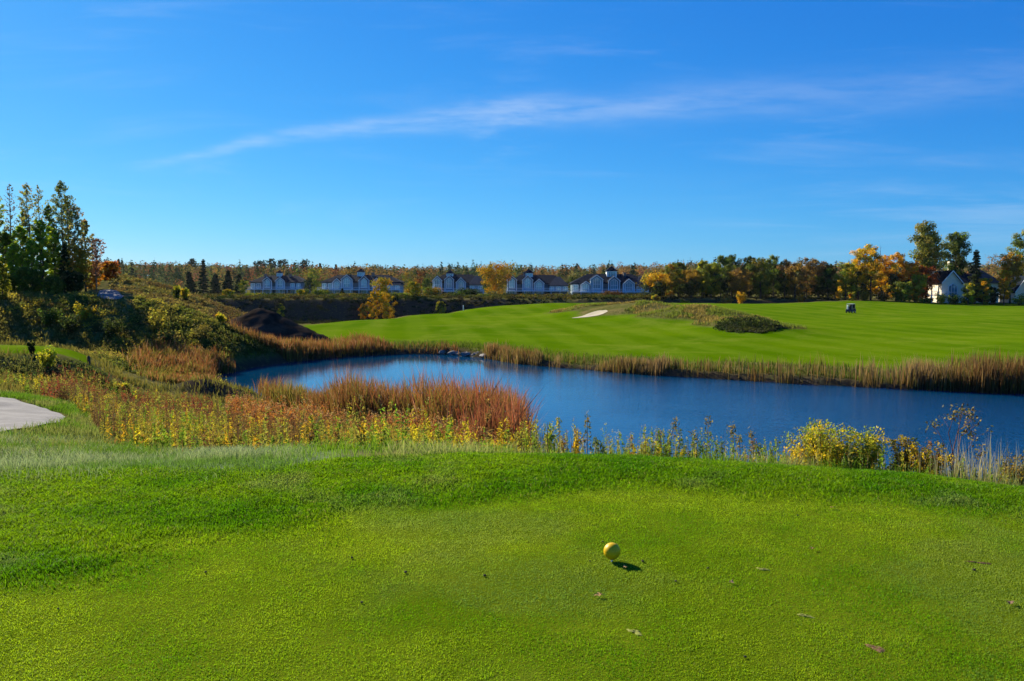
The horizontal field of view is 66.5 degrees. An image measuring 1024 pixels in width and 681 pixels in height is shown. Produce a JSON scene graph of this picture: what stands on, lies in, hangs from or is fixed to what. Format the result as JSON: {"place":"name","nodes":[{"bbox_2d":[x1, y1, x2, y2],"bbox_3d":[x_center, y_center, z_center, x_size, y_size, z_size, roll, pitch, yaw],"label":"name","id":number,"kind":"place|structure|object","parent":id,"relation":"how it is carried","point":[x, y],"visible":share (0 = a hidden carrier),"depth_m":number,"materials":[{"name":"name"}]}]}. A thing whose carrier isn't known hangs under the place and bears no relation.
{"place":"outdoors","nodes":[
{"label":"outdoors","id":0,"kind":"place"},
{"bbox_2d":[0,397,64,431],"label":"path","id":1,"kind":"structure","parent":0,"point":[13,411],"depth_m":16.33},
{"bbox_2d":[0,389,194,459],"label":"path grass","id":2,"kind":"structure","parent":0,"point":[77,426],"depth_m":12.96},
{"bbox_2d":[0,426,1013,484],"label":"pale grass","id":3,"kind":"structure","parent":0,"point":[201,456],"depth_m":7.63,"materials":[{"name":"plant"}]},
{"bbox_2d":[0,275,1023,680],"bbox_3d":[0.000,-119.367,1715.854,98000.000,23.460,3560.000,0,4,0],"label":"ground","id":4,"kind":"structure","parent":0,"point":[892,331],"depth_m":4.65,"materials":[{"name":"plant"}]},
{"bbox_2d":[0,262,11,298],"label":"tree","id":5,"kind":"object","parent":4,"relation":"on","point":[4,275],"visible":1,"depth_m":60.20,"materials":[{"name":"green plant"}]},
{"bbox_2d":[0,232,14,273],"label":"tree","id":6,"kind":"object","parent":4,"relation":"on","point":[5,239],"visible":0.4,"depth_m":68.28,"materials":[{"name":"green plant"}]},
{"bbox_2d":[3,182,17,238],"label":"tree","id":7,"kind":"object","parent":4,"relation":"on","point":[13,207],"visible":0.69,"depth_m":70.31,"materials":[{"name":"green plant"}]},
{"bbox_2d":[4,243,22,290],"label":"tree","id":8,"kind":"object","parent":4,"relation":"on","point":[14,254],"visible":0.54,"depth_m":66.01,"materials":[{"name":"green plant"}]},
{"bbox_2d":[9,225,32,290],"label":"tree","id":9,"kind":"object","parent":4,"relation":"on","point":[23,240],"visible":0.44,"depth_m":67.23,"materials":[{"name":"green plant"}]},
{"bbox_2d":[11,266,42,293],"bbox_3d":[-40.533,-4.864,65.294,2.034,2.764,2.328,2,4,30],"label":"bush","id":10,"kind":"object","parent":4,"relation":"on","point":[27,275],"visible":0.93,"depth_m":64.94,"materials":[{"name":"green plant"}]},
{"bbox_2d":[17,182,40,286],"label":"tree","id":11,"kind":"object","parent":4,"relation":"on","point":[26,193],"visible":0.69,"depth_m":70.16,"materials":[{"name":"green plant"}]},
{"bbox_2d":[21,239,41,292],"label":"tree","id":12,"kind":"object","parent":4,"relation":"on","point":[32,250],"visible":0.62,"depth_m":65.94,"materials":[{"name":"green plant"}]},
{"bbox_2d":[30,219,57,292],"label":"tree","id":13,"kind":"object","parent":4,"relation":"on","point":[40,238],"visible":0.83,"depth_m":66.82,"materials":[{"name":"green plant"}]},
{"bbox_2d":[35,345,56,368],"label":"bush","id":14,"kind":"object","parent":4,"relation":"on","point":[48,359],"visible":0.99,"depth_m":35.54,"materials":[{"name":"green plant"}]},
{"bbox_2d":[35,306,62,325],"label":"bush","id":15,"kind":"object","parent":4,"relation":"on","point":[48,318],"visible":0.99,"depth_m":56.82,"materials":[{"name":"green plant"}]},
{"bbox_2d":[41,275,65,294],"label":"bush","id":16,"kind":"object","parent":4,"relation":"on","point":[55,285],"visible":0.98,"depth_m":64.66,"materials":[{"name":"green plant"}]},
{"bbox_2d":[46,230,62,276],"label":"tree","id":17,"kind":"object","parent":4,"relation":"on","point":[54,240],"visible":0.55,"depth_m":68.42,"materials":[{"name":"green plant"}]},
{"bbox_2d":[45,180,76,290],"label":"tree","id":18,"kind":"object","parent":4,"relation":"on","point":[59,188],"visible":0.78,"depth_m":69.47,"materials":[{"name":"green plant"}]},
{"bbox_2d":[0,354,127,396],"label":"scrub","id":19,"kind":"object","parent":4,"relation":"on","point":[35,362],"visible":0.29,"depth_m":35.77,"materials":[{"name":"green plant"}]},
{"bbox_2d":[56,243,71,292],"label":"tree","id":20,"kind":"object","parent":4,"relation":"on","point":[64,256],"visible":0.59,"depth_m":66.55,"materials":[{"name":"green plant"}]},
{"bbox_2d":[58,311,81,334],"bbox_3d":[-31.478,-1.231,55.829,1.472,1.877,1.895,0,4,0],"label":"bush","id":21,"kind":"object","parent":4,"relation":"on","point":[69,325],"visible":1,"depth_m":55.63,"materials":[{"name":"green plant"}]},
{"bbox_2d":[61,203,87,263],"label":"tree","id":22,"kind":"object","parent":4,"relation":"on","point":[76,225],"visible":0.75,"depth_m":68.42,"materials":[{"name":"green plant"}]},
{"bbox_2d":[61,270,87,292],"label":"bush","id":23,"kind":"object","parent":4,"relation":"on","point":[74,280],"visible":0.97,"depth_m":65.95,"materials":[{"name":"green plant"}]},
{"bbox_2d":[61,245,91,285],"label":"tree","id":24,"kind":"object","parent":4,"relation":"on","point":[80,262],"visible":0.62,"depth_m":66.97,"materials":[{"name":"green plant"}]},
{"bbox_2d":[75,218,94,290],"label":"tree","id":25,"kind":"object","parent":4,"relation":"on","point":[84,234],"visible":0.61,"depth_m":70.11,"materials":[{"name":"green plant"}]},
{"bbox_2d":[73,301,96,319],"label":"bush","id":26,"kind":"object","parent":4,"relation":"on","point":[81,313],"visible":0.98,"depth_m":57.39,"materials":[{"name":"green plant"}]},
{"bbox_2d":[86,262,105,289],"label":"tree","id":27,"kind":"object","parent":4,"relation":"on","point":[93,280],"visible":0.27,"depth_m":73.59,"materials":[{"name":"orange plant"}]},
{"bbox_2d":[87,238,106,290],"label":"tree","id":28,"kind":"object","parent":4,"relation":"on","point":[95,252],"visible":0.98,"depth_m":70.63,"materials":[{"name":"green plant"}]},
{"bbox_2d":[99,260,121,280],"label":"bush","id":29,"kind":"object","parent":4,"relation":"on","point":[108,267],"visible":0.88,"depth_m":81.42,"materials":[{"name":"orange plant"}]},
{"bbox_2d":[99,317,125,337],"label":"bush","id":30,"kind":"object","parent":4,"relation":"on","point":[112,330],"visible":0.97,"depth_m":55.40,"materials":[{"name":"green plant"}]},
{"bbox_2d":[37,366,218,421],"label":"red weeds","id":31,"kind":"object","parent":4,"relation":"on","point":[193,402],"visible":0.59,"depth_m":30.32,"materials":[{"name":"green plant"}]},
{"bbox_2d":[0,290,263,426],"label":"bank grass","id":32,"kind":"structure","parent":4,"relation":"on","point":[120,373],"depth_m":43.25,"materials":[{"name":"plant"}]},
{"bbox_2d":[0,291,280,381],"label":"scrub","id":33,"kind":"object","parent":4,"relation":"on","point":[53,301],"visible":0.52,"depth_m":57.73,"materials":[{"name":"green plant"}]},
{"bbox_2d":[142,304,169,329],"bbox_3d":[-25.985,-1.568,57.140,1.800,2.242,1.972,-3,5,-37],"label":"bush","id":34,"kind":"object","parent":4,"relation":"on","point":[156,320],"visible":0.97,"depth_m":56.85,"materials":[{"name":"green plant"}]},
{"bbox_2d":[154,328,180,346],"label":"bush","id":35,"kind":"object","parent":4,"relation":"on","point":[167,336],"visible":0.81,"depth_m":54.85,"materials":[{"name":"green plant"}]},
{"bbox_2d":[122,331,236,383],"bbox_3d":[-21.346,1.185,49.031,6.758,3.311,13.514,-1,4,-14],"label":"reed bed","id":36,"kind":"object","parent":4,"relation":"on","point":[179,359],"visible":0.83,"depth_m":50.55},
{"bbox_2d":[105,273,257,337],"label":"scrub","id":37,"kind":"object","parent":4,"relation":"on","point":[160,288],"visible":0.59,"depth_m":77.46,"materials":[{"name":"green plant"}]},
{"bbox_2d":[51,380,326,447],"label":"dead stems","id":38,"kind":"object","parent":4,"relation":"on","point":[237,424],"visible":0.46,"depth_m":15.19,"materials":[{"name":"brown plant"}]},
{"bbox_2d":[190,322,212,340],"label":"bush","id":39,"kind":"object","parent":4,"relation":"on","point":[199,332],"visible":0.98,"depth_m":57.16,"materials":[{"name":"green plant"}]},
{"bbox_2d":[197,259,209,293],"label":"spruce tree","id":40,"kind":"object","parent":4,"relation":"on","point":[203,281],"visible":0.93,"depth_m":328.16,"materials":[{"name":"green plant"}]},
{"bbox_2d":[0,368,465,439],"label":"olive weeds","id":41,"kind":"object","parent":4,"relation":"on","point":[9,380],"visible":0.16,"depth_m":28.60,"materials":[{"name":"green plant"}]},
{"bbox_2d":[246,270,310,293],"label":"chalet","id":42,"kind":"object","parent":4,"relation":"on","point":[279,282],"visible":0.82,"depth_m":344.05,"materials":[{"name":"grey"}]},
{"bbox_2d":[230,308,341,358],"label":"soil heap","id":43,"kind":"object","parent":4,"relation":"on","point":[262,320],"visible":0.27,"depth_m":71.07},
{"bbox_2d":[69,385,580,453],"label":"yellow weeds","id":44,"kind":"object","parent":4,"relation":"on","point":[228,441],"visible":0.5,"depth_m":11.34,"materials":[{"name":"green plant"}]},
{"bbox_2d":[228,315,458,361],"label":"reed bed","id":45,"kind":"object","parent":4,"relation":"on","point":[360,343],"visible":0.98,"depth_m":66.94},
{"bbox_2d":[319,269,404,293],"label":"chalet","id":46,"kind":"object","parent":4,"relation":"on","point":[360,282],"visible":0.74,"depth_m":332.88,"materials":[{"name":"grey"}]},
{"bbox_2d":[365,292,379,319],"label":"tree","id":47,"kind":"object","parent":4,"relation":"on","point":[374,296],"visible":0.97,"depth_m":201.84,"materials":[{"name":"yellow plant"}]},
{"bbox_2d":[225,389,531,451],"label":"rusty weeds","id":48,"kind":"object","parent":4,"relation":"on","point":[243,405],"visible":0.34,"depth_m":23.30,"materials":[{"name":"brown plant"}]},
{"bbox_2d":[370,276,392,295],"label":"tree","id":49,"kind":"object","parent":4,"relation":"on","point":[382,285],"visible":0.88,"depth_m":212.79,"materials":[{"name":"yellow plant"}]},
{"bbox_2d":[378,291,397,318],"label":"tree","id":50,"kind":"object","parent":4,"relation":"on","point":[385,308],"visible":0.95,"depth_m":201.88,"materials":[{"name":"yellow plant"}]},
{"bbox_2d":[222,296,566,323],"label":"scrub","id":51,"kind":"object","parent":4,"relation":"on","point":[302,321],"visible":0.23,"depth_m":207.20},
{"bbox_2d":[253,361,548,449],"bbox_3d":[-5.558,2.100,35.039,8.468,3.938,27.419,-2,5,-33],"label":"reed bed","id":52,"kind":"object","parent":4,"relation":"on","point":[461,403],"visible":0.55,"depth_m":30.12,"materials":[{"name":"plant"}]},
{"bbox_2d":[192,292,675,300],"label":"scrub","id":53,"kind":"object","parent":4,"relation":"on","point":[281,296],"visible":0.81,"depth_m":213.55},
{"bbox_2d":[430,270,483,293],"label":"chalet","id":54,"kind":"object","parent":4,"relation":"on","point":[449,281],"visible":0.55,"depth_m":317.61,"materials":[{"name":"grey"}]},
{"bbox_2d":[476,260,517,293],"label":"tree","id":55,"kind":"object","parent":4,"relation":"on","point":[494,282],"visible":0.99,"depth_m":284.04,"materials":[{"name":"yellow plant"}]},
{"bbox_2d":[0,464,1023,680],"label":"tee grass","id":56,"kind":"structure","parent":4,"relation":"on","point":[714,505],"depth_m":4.29,"materials":[{"name":"plant"}]},
{"bbox_2d":[506,269,569,293],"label":"chalet","id":57,"kind":"object","parent":4,"relation":"on","point":[527,281],"visible":0.91,"depth_m":302.65,"materials":[{"name":"grey"}]},
{"bbox_2d":[55,257,1021,289],"bbox_3d":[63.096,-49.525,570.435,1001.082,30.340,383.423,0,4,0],"label":"wooded hill","id":58,"kind":"structure","parent":4,"relation":"on","point":[162,273],"depth_m":480.69,"materials":[{"name":"plant"}]},
{"bbox_2d":[569,266,650,294],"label":"chalet","id":59,"kind":"object","parent":4,"relation":"on","point":[611,280],"visible":0.65,"depth_m":287.69,"materials":[{"name":"grey"}]},
{"bbox_2d":[604,542,619,561],"bbox_3d":[0.600,1.301,4.684,0.101,0.175,0.101,0,4,0],"label":"tee marker","id":60,"kind":"object","parent":4,"relation":"on","point":[611,551],"visible":1,"depth_m":4.65,"materials":[{"name":"yellow paint"}]},
{"bbox_2d":[244,335,1023,394],"bbox_3d":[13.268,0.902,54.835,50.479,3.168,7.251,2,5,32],"label":"reed bed","id":61,"kind":"object","parent":4,"relation":"on","point":[988,374],"visible":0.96,"depth_m":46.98,"materials":[{"name":"plant"}]},
{"bbox_2d":[640,270,669,297],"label":"tree","id":62,"kind":"object","parent":4,"relation":"on","point":[659,285],"visible":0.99,"depth_m":210.27,"materials":[{"name":"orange plant"}]},
{"bbox_2d":[659,264,682,295],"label":"tree","id":63,"kind":"object","parent":4,"relation":"on","point":[669,268],"visible":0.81,"depth_m":214.58,"materials":[{"name":"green plant"}]},
{"bbox_2d":[549,299,805,328],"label":"rough grass","id":64,"kind":"structure","parent":4,"relation":"on","point":[723,311],"depth_m":103.81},
{"bbox_2d":[671,262,688,296],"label":"tree","id":65,"kind":"object","parent":4,"relation":"on","point":[681,276],"visible":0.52,"depth_m":218.02,"materials":[{"name":"green plant"}]},
{"bbox_2d":[680,269,704,296],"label":"tree","id":66,"kind":"object","parent":4,"relation":"on","point":[691,284],"visible":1,"depth_m":210.54,"materials":[{"name":"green plant"}]},
{"bbox_2d":[549,296,856,300],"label":"scrub","id":67,"kind":"object","parent":4,"relation":"on","point":[755,297],"visible":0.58,"depth_m":210.31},
{"bbox_2d":[697,262,722,296],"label":"tree","id":68,"kind":"object","parent":4,"relation":"on","point":[709,289],"visible":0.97,"depth_m":211.47,"materials":[{"name":"green plant"}]},
{"bbox_2d":[709,255,734,295],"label":"tree","id":69,"kind":"object","parent":4,"relation":"on","point":[724,285],"visible":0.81,"depth_m":212.06,"materials":[{"name":"green plant"}]},
{"bbox_2d":[725,266,754,295],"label":"tree","id":70,"kind":"object","parent":4,"relation":"on","point":[742,276],"visible":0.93,"depth_m":207.83,"materials":[{"name":"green plant"}]},
{"bbox_2d":[713,315,785,332],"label":"scrub","id":71,"kind":"object","parent":4,"relation":"on","point":[737,326],"visible":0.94,"depth_m":88.65,"materials":[{"name":"green plant"}]},
{"bbox_2d":[745,257,773,298],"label":"tree","id":72,"kind":"object","parent":4,"relation":"on","point":[759,277],"visible":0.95,"depth_m":211.47,"materials":[{"name":"green plant"}]},
{"bbox_2d":[516,416,1022,485],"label":"fringe weeds","id":73,"kind":"object","parent":4,"relation":"on","point":[646,448],"visible":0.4,"depth_m":8.76,"materials":[{"name":"green plant"}]},
{"bbox_2d":[760,254,785,296],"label":"tree","id":74,"kind":"object","parent":4,"relation":"on","point":[774,261],"visible":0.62,"depth_m":213.73,"materials":[{"name":"green plant"}]},
{"bbox_2d":[775,259,791,296],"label":"tree","id":75,"kind":"object","parent":4,"relation":"on","point":[786,263],"visible":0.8,"depth_m":211.89,"materials":[{"name":"green plant"}]},
{"bbox_2d":[783,262,808,298],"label":"tree","id":76,"kind":"object","parent":4,"relation":"on","point":[791,269],"visible":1,"depth_m":208.69,"materials":[{"name":"brown plant"}]},
{"bbox_2d":[796,257,816,296],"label":"tree","id":77,"kind":"object","parent":4,"relation":"on","point":[808,263],"visible":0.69,"depth_m":212.57,"materials":[{"name":"brown plant"}]},
{"bbox_2d":[807,260,832,297],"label":"tree","id":78,"kind":"object","parent":4,"relation":"on","point":[820,267],"visible":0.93,"depth_m":210.12,"materials":[{"name":"brown plant"}]},
{"bbox_2d":[782,417,859,466],"bbox_3d":[3.333,1.209,8.464,0.779,0.776,0.773,-3,5,-33],"label":"bush","id":79,"kind":"object","parent":4,"relation":"on","point":[810,437],"visible":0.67,"depth_m":8.36,"materials":[{"name":"yellow plant"}]},
{"bbox_2d":[814,263,838,297],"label":"tree","id":80,"kind":"object","parent":4,"relation":"on","point":[830,289],"visible":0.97,"depth_m":209.07,"materials":[{"name":"green plant"}]},
{"bbox_2d":[831,262,860,299],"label":"tree","id":81,"kind":"object","parent":4,"relation":"on","point":[844,277],"visible":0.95,"depth_m":206.35,"materials":[{"name":"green plant"}]},
{"bbox_2d":[842,247,876,299],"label":"tree","id":82,"kind":"object","parent":4,"relation":"on","point":[857,261],"visible":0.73,"depth_m":207.00,"materials":[{"name":"orange plant"}]},
{"bbox_2d":[837,425,900,470],"bbox_3d":[3.810,1.259,8.438,0.668,0.716,0.596,0,4,0],"label":"bush","id":83,"kind":"object","parent":4,"relation":"on","point":[871,445],"visible":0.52,"depth_m":8.32,"materials":[{"name":"green plant"}]},
{"bbox_2d":[857,244,884,299],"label":"tree","id":84,"kind":"object","parent":4,"relation":"on","point":[872,251],"visible":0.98,"depth_m":205.78,"materials":[{"name":"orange plant"}]},
{"bbox_2d":[873,255,900,296],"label":"tree","id":85,"kind":"object","parent":4,"relation":"on","point":[885,260],"visible":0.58,"depth_m":208.75,"materials":[{"name":"orange plant"}]},
{"bbox_2d":[883,252,909,300],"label":"tree","id":86,"kind":"object","parent":4,"relation":"on","point":[893,274],"visible":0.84,"depth_m":204.84,"materials":[{"name":"orange plant"}]},
{"bbox_2d":[888,281,913,301],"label":"tree","id":87,"kind":"object","parent":4,"relation":"on","point":[904,290],"visible":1,"depth_m":196.94,"materials":[{"name":"green plant"}]},
{"bbox_2d":[889,435,920,471],"bbox_3d":[4.152,1.317,8.323,0.315,0.611,0.282,-2,5,-31],"label":"bush","id":88,"kind":"object","parent":4,"relation":"on","point":[896,451],"visible":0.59,"depth_m":8.29,"materials":[{"name":"yellow plant"}]},
{"bbox_2d":[897,261,921,295],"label":"tree","id":89,"kind":"object","parent":4,"relation":"on","point":[915,267],"visible":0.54,"depth_m":203.53,"materials":[{"name":"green plant"}]},
{"bbox_2d":[904,274,927,302],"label":"tree","id":90,"kind":"object","parent":4,"relation":"on","point":[916,279],"visible":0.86,"depth_m":197.73,"materials":[{"name":"green plant"}]},
{"bbox_2d":[897,438,955,474],"bbox_3d":[4.304,1.303,8.144,0.475,0.583,0.541,0,4,0],"label":"bush","id":91,"kind":"object","parent":4,"relation":"on","point":[924,453],"visible":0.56,"depth_m":8.07,"materials":[{"name":"yellow plant"}]},
{"bbox_2d":[913,265,939,298],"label":"tree","id":92,"kind":"object","parent":4,"relation":"on","point":[930,286],"visible":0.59,"depth_m":202.66,"materials":[{"name":"brown plant"}]},
{"bbox_2d":[907,220,947,298],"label":"tree","id":93,"kind":"object","parent":4,"relation":"on","point":[928,248],"visible":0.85,"depth_m":204.93,"materials":[{"name":"green plant"}]},
{"bbox_2d":[939,231,972,274],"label":"tree","id":94,"kind":"object","parent":4,"relation":"on","point":[957,243],"visible":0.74,"depth_m":208.55,"materials":[{"name":"green plant"}]},
{"bbox_2d":[925,403,993,477],"bbox_3d":[4.634,1.117,7.991,0.710,0.992,0.491,0,4,0],"label":"twiggy shrub","id":95,"kind":"object","parent":4,"relation":"on","point":[968,426],"visible":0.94,"depth_m":7.99,"materials":[{"name":"brown plant"}]},
{"bbox_2d":[928,261,999,302],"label":"house","id":96,"kind":"structure","parent":4,"relation":"on","point":[951,282],"depth_m":203.34,"materials":[{"name":"stone"}]},
{"bbox_2d":[961,283,978,303],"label":"tree","id":97,"kind":"object","parent":4,"relation":"on","point":[971,289],"visible":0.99,"depth_m":192.97,"materials":[{"name":"green plant"}]},
{"bbox_2d":[961,249,983,303],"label":"spruce tree","id":98,"kind":"object","parent":4,"relation":"on","point":[978,273],"visible":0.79,"depth_m":194.69,"materials":[{"name":"green plant"}]},
{"bbox_2d":[976,278,994,303],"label":"tree","id":99,"kind":"object","parent":4,"relation":"on","point":[985,285],"visible":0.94,"depth_m":192.96,"materials":[{"name":"green plant"}]},
{"bbox_2d":[996,270,1015,304],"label":"tree","id":100,"kind":"object","parent":4,"relation":"on","point":[1004,286],"visible":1,"depth_m":192.29,"materials":[{"name":"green plant"}]},
{"bbox_2d":[996,252,1023,303],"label":"tree","id":101,"kind":"object","parent":4,"relation":"on","point":[1007,264],"visible":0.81,"depth_m":199.30,"materials":[{"name":"orange plant"}]},
{"bbox_2d":[996,450,1023,484],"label":"bush","id":102,"kind":"object","parent":4,"relation":"on","point":[1013,468],"visible":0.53,"depth_m":7.41,"materials":[{"name":"yellow plant"}]},
{"bbox_2d":[999,271,1023,302],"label":"house","id":103,"kind":"structure","parent":4,"relation":"on","point":[1018,289],"depth_m":202.76,"materials":[{"name":"stone"}]},
{"bbox_2d":[1005,228,1023,275],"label":"tree","id":104,"kind":"object","parent":4,"relation":"on","point":[1018,242],"visible":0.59,"depth_m":208.68,"materials":[{"name":"green plant"}]},
{"bbox_2d":[0,451,1023,635],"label":"lush grass","id":105,"kind":"structure","parent":0,"point":[442,467],"depth_m":6.28,"materials":[{"name":"plant"}]},
{"bbox_2d":[0,0,1023,275],"label":"sky","id":106,"kind":"structure","parent":0,"point":[411,133],"materials":[{"name":"blue"}]},
{"bbox_2d":[217,354,1023,478],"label":"pond water","id":107,"kind":"structure","parent":0,"point":[624,404],"depth_m":40.04,"materials":[{"name":"blue liquid"}]},
{"bbox_2d":[254,435,1023,486],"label":"edge grass","id":108,"kind":"structure","parent":0,"point":[403,446],"depth_m":8.15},
{"bbox_2d":[559,436,1023,483],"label":"dry grass","id":109,"kind":"structure","parent":0,"point":[980,468],"depth_m":7.66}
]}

